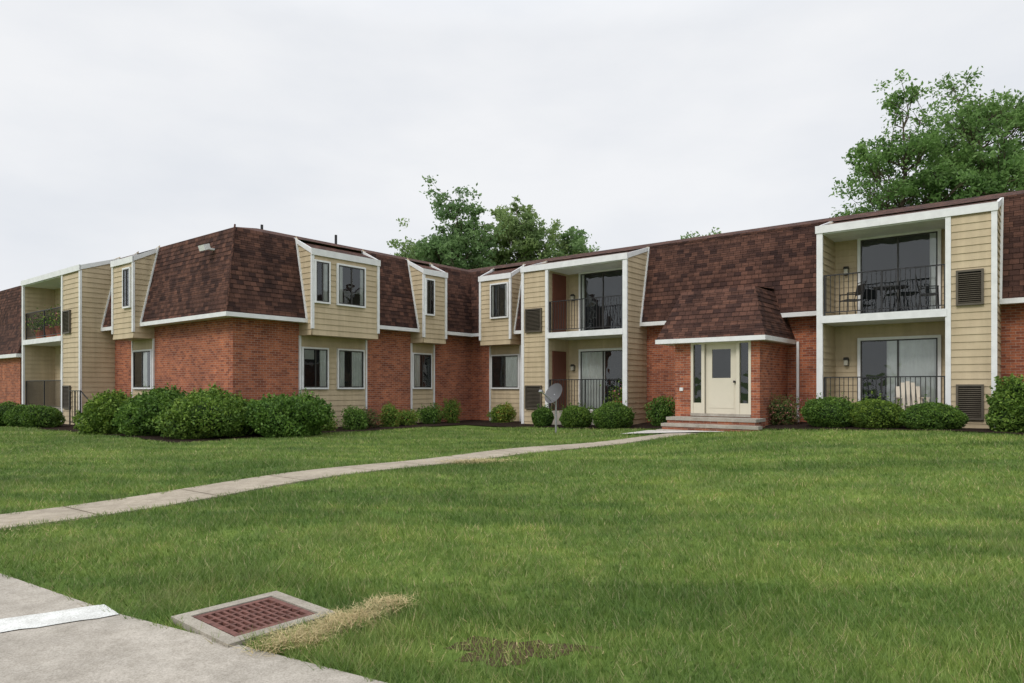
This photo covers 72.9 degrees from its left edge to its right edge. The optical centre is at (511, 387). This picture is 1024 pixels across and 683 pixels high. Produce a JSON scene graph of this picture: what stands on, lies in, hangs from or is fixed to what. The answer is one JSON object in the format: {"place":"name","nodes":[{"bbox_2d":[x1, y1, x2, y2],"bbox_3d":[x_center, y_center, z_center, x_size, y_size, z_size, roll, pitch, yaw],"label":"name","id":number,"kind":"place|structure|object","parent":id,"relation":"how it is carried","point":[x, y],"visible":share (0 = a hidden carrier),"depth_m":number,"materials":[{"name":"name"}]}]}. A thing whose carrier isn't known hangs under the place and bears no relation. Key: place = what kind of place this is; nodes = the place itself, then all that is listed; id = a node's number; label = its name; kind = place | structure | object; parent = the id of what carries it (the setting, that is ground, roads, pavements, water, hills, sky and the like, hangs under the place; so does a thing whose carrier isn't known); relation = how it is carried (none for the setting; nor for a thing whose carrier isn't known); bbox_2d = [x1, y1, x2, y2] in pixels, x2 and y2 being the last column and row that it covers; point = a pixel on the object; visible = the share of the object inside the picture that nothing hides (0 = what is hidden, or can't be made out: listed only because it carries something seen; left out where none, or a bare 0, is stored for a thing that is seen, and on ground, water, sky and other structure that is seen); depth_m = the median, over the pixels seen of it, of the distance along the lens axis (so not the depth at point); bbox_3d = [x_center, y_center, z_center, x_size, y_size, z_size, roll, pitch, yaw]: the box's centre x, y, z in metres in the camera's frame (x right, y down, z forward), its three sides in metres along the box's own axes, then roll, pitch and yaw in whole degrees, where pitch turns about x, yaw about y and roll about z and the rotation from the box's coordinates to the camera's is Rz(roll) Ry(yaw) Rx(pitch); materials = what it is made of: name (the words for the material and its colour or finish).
{"place":"outdoors","nodes":[
{"label":"outdoors","id":0,"kind":"place"},
{"bbox_2d":[0,574,385,682],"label":"sidewalk","id":1,"kind":"structure","parent":0,"point":[47,636],"depth_m":3.88,"materials":[{"name":"concrete"}]},
{"bbox_2d":[0,425,1023,682],"bbox_3d":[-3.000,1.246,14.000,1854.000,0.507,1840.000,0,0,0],"label":"lawn","id":2,"kind":"structure","parent":0,"point":[546,591],"depth_m":6.24,"materials":[{"name":"green plant"}]},
{"bbox_2d":[171,591,334,647],"bbox_3d":[-1.658,1.561,4.470,0.740,0.198,0.740,0,0,41],"label":"storm drain","id":3,"kind":"object","parent":2,"relation":"in","point":[230,621],"visible":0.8,"depth_m":4.44,"materials":[{"name":"concrete"}]},
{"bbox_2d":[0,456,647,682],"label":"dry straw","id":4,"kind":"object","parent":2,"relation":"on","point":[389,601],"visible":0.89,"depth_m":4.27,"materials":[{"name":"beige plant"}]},
{"bbox_2d":[0,433,690,528],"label":"concrete walkway","id":5,"kind":"structure","parent":2,"relation":"on","point":[150,500],"depth_m":9.90,"materials":[{"name":"concrete"}]},
{"bbox_2d":[54,407,765,432],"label":"concrete slabs and steps","id":6,"kind":"structure","parent":2,"relation":"on","point":[719,418],"depth_m":19.60,"materials":[{"name":"grey concrete"}]},
{"bbox_2d":[600,378,621,402],"bbox_3d":[3.615,0.289,23.939,1.246,1.257,1.167,0,0,0],"label":"flower pot","id":7,"kind":"object","parent":6,"relation":"on","point":[614,393],"visible":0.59,"depth_m":23.87,"materials":[{"name":"ceramic"}]},
{"bbox_2d":[894,381,929,409],"bbox_3d":[10.687,0.341,18.541,0.730,1.028,0.760,0,0,15],"label":"adirondack chair","id":8,"kind":"object","parent":6,"relation":"on","point":[908,392],"visible":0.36,"depth_m":18.80,"materials":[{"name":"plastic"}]},
{"bbox_2d":[387,218,434,261],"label":"deciduous tree","id":9,"kind":"object","parent":2,"relation":"on","point":[409,246],"visible":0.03,"depth_m":56.64,"materials":[{"name":"green plant"}]},
{"bbox_2d":[410,175,507,269],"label":"deciduous tree","id":10,"kind":"object","parent":2,"relation":"on","point":[468,238],"visible":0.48,"depth_m":53.36,"materials":[{"name":"green plant"}]},
{"bbox_2d":[27,211,990,381],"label":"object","id":11,"kind":"structure","parent":2,"relation":"on","point":[132,339],"depth_m":24.29,"materials":[{"name":"white"}]},
{"bbox_2d":[25,206,1000,427],"bbox_3d":[-3.541,-1.750,25.509,35.468,6.600,8.276,0,0,16],"label":"lap siding","id":12,"kind":"object","parent":11,"relation":"attached to","point":[970,324],"visible":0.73,"depth_m":24.22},
{"bbox_2d":[0,197,1023,426],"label":"white trim","id":13,"kind":"structure","parent":12,"relation":"attached to","point":[938,220],"depth_m":22.99,"materials":[{"name":"paint"}]},
{"bbox_2d":[20,313,48,338],"bbox_3d":[-19.977,-2.600,29.292,1.295,1.204,1.229,0,0,-25],"label":"flower pot","id":14,"kind":"object","parent":13,"relation":"on","point":[40,332],"visible":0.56,"depth_m":29.16,"materials":[{"name":"ceramic"}]},
{"bbox_2d":[34,306,60,336],"bbox_3d":[-18.901,-2.697,28.544,1.458,1.394,1.303,0,0,0],"label":"flower pot","id":15,"kind":"object","parent":13,"relation":"on","point":[48,331],"visible":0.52,"depth_m":28.31,"materials":[{"name":"ceramic"}]},
{"bbox_2d":[43,309,60,335],"bbox_3d":[-18.045,-2.591,27.821,1.384,1.183,1.191,0,0,21],"label":"flower pot","id":16,"kind":"object","parent":13,"relation":"on","point":[52,322],"visible":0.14,"depth_m":27.63,"materials":[{"name":"ceramic"}]},
{"bbox_2d":[49,300,60,324],"bbox_3d":[-17.588,-2.738,27.381,1.747,1.475,1.310,0,0,41],"label":"flower pot","id":17,"kind":"object","parent":13,"relation":"on","point":[57,315],"visible":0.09,"depth_m":27.06,"materials":[{"name":"ceramic"}]},
{"bbox_2d":[25,204,944,424],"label":"balcony railings","id":18,"kind":"object","parent":13,"relation":"attached to","point":[56,383],"visible":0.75,"depth_m":22.12,"materials":[{"name":"black metal"}]},
{"bbox_2d":[64,234,980,417],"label":"window interiors","id":19,"kind":"object","parent":13,"relation":"attached to","point":[881,254],"depth_m":20.12,"materials":[{"name":"black glass"}]},
{"bbox_2d":[305,350,313,358],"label":"blinds","id":20,"kind":"object","parent":19,"relation":"attached to","point":[309,354],"visible":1,"depth_m":23.20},
{"bbox_2d":[143,233,935,407],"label":"curtains","id":21,"kind":"object","parent":19,"relation":"attached to","point":[917,357],"visible":0.73,"depth_m":22.94,"materials":[{"name":"fabric"}]},
{"bbox_2d":[123,231,937,408],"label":"window sashes","id":22,"kind":"object","parent":13,"relation":"attached to","point":[845,267],"depth_m":24.11,"materials":[{"name":"white plastic"}]},
{"bbox_2d":[839,281,865,314],"bbox_3d":[9.544,-2.480,19.431,0.543,0.963,0.467,0,0,0],"label":"metal patio chair","id":23,"kind":"object","parent":13,"relation":"on","point":[854,300],"visible":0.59,"depth_m":19.35,"materials":[{"name":"black metal"}]},
{"bbox_2d":[873,285,908,312],"bbox_3d":[10.252,-2.358,18.767,0.840,0.725,0.840,0,0,0],"label":"round patio table","id":24,"kind":"object","parent":13,"relation":"on","point":[892,287],"visible":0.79,"depth_m":18.75,"materials":[{"name":"black metal"}]},
{"bbox_2d":[916,276,938,309],"bbox_3d":[10.888,-2.480,18.184,0.543,0.963,0.466,0,0,30],"label":"metal patio chair","id":25,"kind":"object","parent":13,"relation":"on","point":[928,294],"visible":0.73,"depth_m":18.08,"materials":[{"name":"black metal"}]},
{"bbox_2d":[62,268,983,419],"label":"ac louvers","id":26,"kind":"object","parent":12,"relation":"attached to","point":[979,414],"visible":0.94,"depth_m":17.34,"materials":[{"name":"brown metal"}]},
{"bbox_2d":[571,269,847,369],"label":"wall lanterns","id":27,"kind":"object","parent":12,"relation":"attached to","point":[845,361],"depth_m":20.18,"materials":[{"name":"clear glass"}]},
{"bbox_2d":[552,274,565,409],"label":"storage doors","id":28,"kind":"structure","parent":11,"relation":"attached to","point":[558,357],"depth_m":25.84,"materials":[{"name":"paint"}]},
{"bbox_2d":[0,304,1023,431],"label":"brick walls","id":29,"kind":"structure","parent":2,"relation":"on","point":[255,359],"depth_m":22.54,"materials":[{"name":"red brick"}]},
{"bbox_2d":[0,190,1023,354],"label":"mansard roof","id":30,"kind":"structure","parent":29,"relation":"on","point":[698,287],"depth_m":22.07,"materials":[{"name":"brown"}]},
{"bbox_2d":[198,244,214,250],"bbox_3d":[-9.523,-4.370,21.690,0.340,0.226,0.452,0,0,39],"label":"roof floodlight","id":31,"kind":"object","parent":30,"relation":"attached to","point":[204,247],"visible":1,"depth_m":21.54,"materials":[{"name":"white paint"}]},
{"bbox_2d":[691,341,750,413],"bbox_3d":[6.093,-0.330,20.199,1.800,2.180,0.172,0,0,39],"label":"entry door","id":32,"kind":"structure","parent":29,"relation":"attached to","point":[720,395],"depth_m":20.23,"materials":[{"name":"beige paint"}]},
{"bbox_2d":[445,636,597,666],"bbox_3d":[0.055,1.496,3.913,0.917,0.001,0.441,0,0,9],"label":"bare soil patch","id":33,"kind":"object","parent":2,"relation":"on","point":[518,660],"visible":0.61,"depth_m":3.96,"materials":[{"name":"brown soil"}]},
{"bbox_2d":[473,195,579,268],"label":"deciduous tree","id":34,"kind":"object","parent":2,"relation":"on","point":[522,241],"visible":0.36,"depth_m":56.60,"materials":[{"name":"green plant"}]},
{"bbox_2d":[37,420,1023,442],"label":"mulch bed","id":35,"kind":"object","parent":2,"relation":"on","point":[801,425],"visible":0.3,"depth_m":20.73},
{"bbox_2d":[0,401,18,425],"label":"boxwood bush","id":36,"kind":"object","parent":35,"relation":"on","point":[5,406],"visible":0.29,"depth_m":24.73,"materials":[{"name":"green plant"}]},
{"bbox_2d":[2,404,27,426],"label":"boxwood bush","id":37,"kind":"object","parent":35,"relation":"on","point":[11,417],"visible":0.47,"depth_m":24.21,"materials":[{"name":"green plant"}]},
{"bbox_2d":[18,404,65,427],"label":"boxwood bush","id":38,"kind":"object","parent":35,"relation":"on","point":[39,416],"visible":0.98,"depth_m":23.84,"materials":[{"name":"green plant"}]},
{"bbox_2d":[71,388,140,434],"bbox_3d":[-11.948,0.724,21.082,2.368,1.398,2.266,0,0,0],"label":"evergreen shrub","id":39,"kind":"object","parent":35,"relation":"on","point":[96,416],"visible":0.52,"depth_m":20.34,"materials":[{"name":"green plant"}]},
{"bbox_2d":[111,383,189,436],"bbox_3d":[-10.277,0.636,20.109,2.615,1.569,2.261,0,0,0],"label":"evergreen shrub","id":40,"kind":"object","parent":35,"relation":"on","point":[136,415],"visible":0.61,"depth_m":19.41,"materials":[{"name":"green plant"}]},
{"bbox_2d":[150,384,254,438],"bbox_3d":[-8.572,0.638,19.484,3.099,1.592,2.668,0,0,0],"label":"evergreen shrub","id":41,"kind":"object","parent":35,"relation":"on","point":[212,412],"visible":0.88,"depth_m":18.74,"materials":[{"name":"green plant"}]},
{"bbox_2d":[244,388,334,437],"bbox_3d":[-6.403,0.701,19.932,2.430,1.417,2.604,0,0,0],"label":"evergreen shrub","id":42,"kind":"object","parent":35,"relation":"on","point":[283,415],"visible":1,"depth_m":19.22,"materials":[{"name":"green plant"}]},
{"bbox_2d":[321,416,338,430],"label":"shrub","id":43,"kind":"object","parent":35,"relation":"on","point":[330,426],"visible":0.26,"depth_m":22.16,"materials":[{"name":"green plant"}]},
{"bbox_2d":[339,405,368,429],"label":"shrub","id":44,"kind":"object","parent":35,"relation":"on","point":[355,418],"visible":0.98,"depth_m":22.92,"materials":[{"name":"green plant"}]},
{"bbox_2d":[357,407,381,427],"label":"shrub","id":45,"kind":"object","parent":35,"relation":"on","point":[372,420],"visible":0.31,"depth_m":23.87,"materials":[{"name":"green plant"}]},
{"bbox_2d":[378,403,401,426],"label":"shrub","id":46,"kind":"object","parent":35,"relation":"on","point":[391,416],"visible":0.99,"depth_m":24.30,"materials":[{"name":"green plant"}]},
{"bbox_2d":[397,409,421,424],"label":"shrub","id":47,"kind":"object","parent":35,"relation":"on","point":[408,417],"visible":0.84,"depth_m":25.07,"materials":[{"name":"green plant"}]},
{"bbox_2d":[415,403,445,423],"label":"shrub","id":48,"kind":"object","parent":35,"relation":"on","point":[430,414],"visible":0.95,"depth_m":26.09,"materials":[{"name":"green plant"}]},
{"bbox_2d":[443,398,461,422],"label":"shrub","id":49,"kind":"object","parent":35,"relation":"on","point":[452,414],"visible":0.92,"depth_m":27.25,"materials":[{"name":"green plant"}]},
{"bbox_2d":[487,405,508,422],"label":"shrub","id":50,"kind":"object","parent":35,"relation":"on","point":[490,416],"visible":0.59,"depth_m":27.07,"materials":[{"name":"green plant"}]},
{"bbox_2d":[493,401,516,422],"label":"shrub","id":51,"kind":"object","parent":35,"relation":"on","point":[508,410],"visible":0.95,"depth_m":26.94,"materials":[{"name":"green plant"}]},
{"bbox_2d":[531,404,554,426],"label":"boxwood bush","id":52,"kind":"object","parent":35,"relation":"on","point":[542,416],"visible":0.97,"depth_m":23.93,"materials":[{"name":"green plant"}]},
{"bbox_2d":[559,400,592,426],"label":"boxwood bush","id":53,"kind":"object","parent":35,"relation":"on","point":[573,416],"visible":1,"depth_m":22.92,"materials":[{"name":"green plant"}]},
{"bbox_2d":[591,397,635,427],"bbox_3d":[3.277,0.797,22.499,1.444,1.073,1.366,0,0,0],"label":"boxwood bush","id":54,"kind":"object","parent":35,"relation":"on","point":[614,414],"visible":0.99,"depth_m":22.14,"materials":[{"name":"green plant"}]},
{"bbox_2d":[644,396,674,425],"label":"broadleaf shrub","id":55,"kind":"object","parent":35,"relation":"on","point":[660,411],"visible":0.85,"depth_m":22.38,"materials":[{"name":"green plant"}]},
{"bbox_2d":[768,393,802,424],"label":"azalea shrub","id":56,"kind":"object","parent":35,"relation":"on","point":[783,413],"visible":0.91,"depth_m":19.87,"materials":[{"name":"green plant"}]},
{"bbox_2d":[800,390,854,426],"bbox_3d":[8.440,0.558,18.405,1.450,0.992,1.414,0,0,-42],"label":"boxwood bush","id":57,"kind":"object","parent":35,"relation":"on","point":[829,411],"visible":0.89,"depth_m":18.01,"materials":[{"name":"green plant"}]},
{"bbox_2d":[846,391,904,428],"bbox_3d":[9.328,0.548,17.690,1.439,0.995,1.450,0,0,0],"label":"boxwood bush","id":58,"kind":"object","parent":35,"relation":"on","point":[874,413],"visible":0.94,"depth_m":17.28,"materials":[{"name":"green plant"}]},
{"bbox_2d":[896,394,968,428],"bbox_3d":[10.253,0.596,16.975,1.623,0.880,1.538,0,0,0],"label":"boxwood bush","id":59,"kind":"object","parent":35,"relation":"on","point":[933,415],"visible":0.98,"depth_m":16.53,"materials":[{"name":"green plant"}]},
{"bbox_2d":[984,373,1023,431],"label":"evergreen shrub","id":60,"kind":"object","parent":35,"relation":"on","point":[1005,403],"visible":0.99,"depth_m":15.72,"materials":[{"name":"green plant"}]},
{"bbox_2d":[539,383,561,432],"bbox_3d":[1.142,0.632,20.814,0.713,1.524,0.603,0,0,0],"label":"satellite dish","id":61,"kind":"object","parent":2,"relation":"on","point":[552,394],"visible":0.96,"depth_m":20.93,"materials":[{"name":"metal"}]},
{"bbox_2d":[530,224,598,258],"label":"deciduous tree","id":62,"kind":"object","parent":2,"relation":"on","point":[578,242],"visible":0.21,"depth_m":58.54,"materials":[{"name":"green plant"}]},
{"bbox_2d":[622,430,715,433],"bbox_3d":[4.490,1.225,19.409,2.772,0.112,1.064,0,0,15],"label":"concrete pad","id":63,"kind":"object","parent":2,"relation":"on","point":[652,431],"visible":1,"depth_m":19.25,"materials":[{"name":"grey concrete"}]},
{"bbox_2d":[680,227,720,238],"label":"deciduous tree","id":64,"kind":"object","parent":2,"relation":"on","point":[686,236],"visible":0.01,"depth_m":54.79,"materials":[{"name":"green plant"}]},
{"bbox_2d":[829,69,1023,217],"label":"deciduous tree","id":65,"kind":"object","parent":2,"relation":"on","point":[928,180],"visible":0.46,"depth_m":40.04,"materials":[{"name":"green plant"}]},
{"bbox_2d":[882,65,1023,201],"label":"deciduous tree","id":66,"kind":"object","parent":2,"relation":"on","point":[970,131],"visible":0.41,"depth_m":40.14,"materials":[{"name":"green plant"}]},
{"bbox_2d":[0,0,1023,290],"label":"sky","id":67,"kind":"structure","parent":0,"point":[128,127],"materials":[{"name":"white"}]}
]}

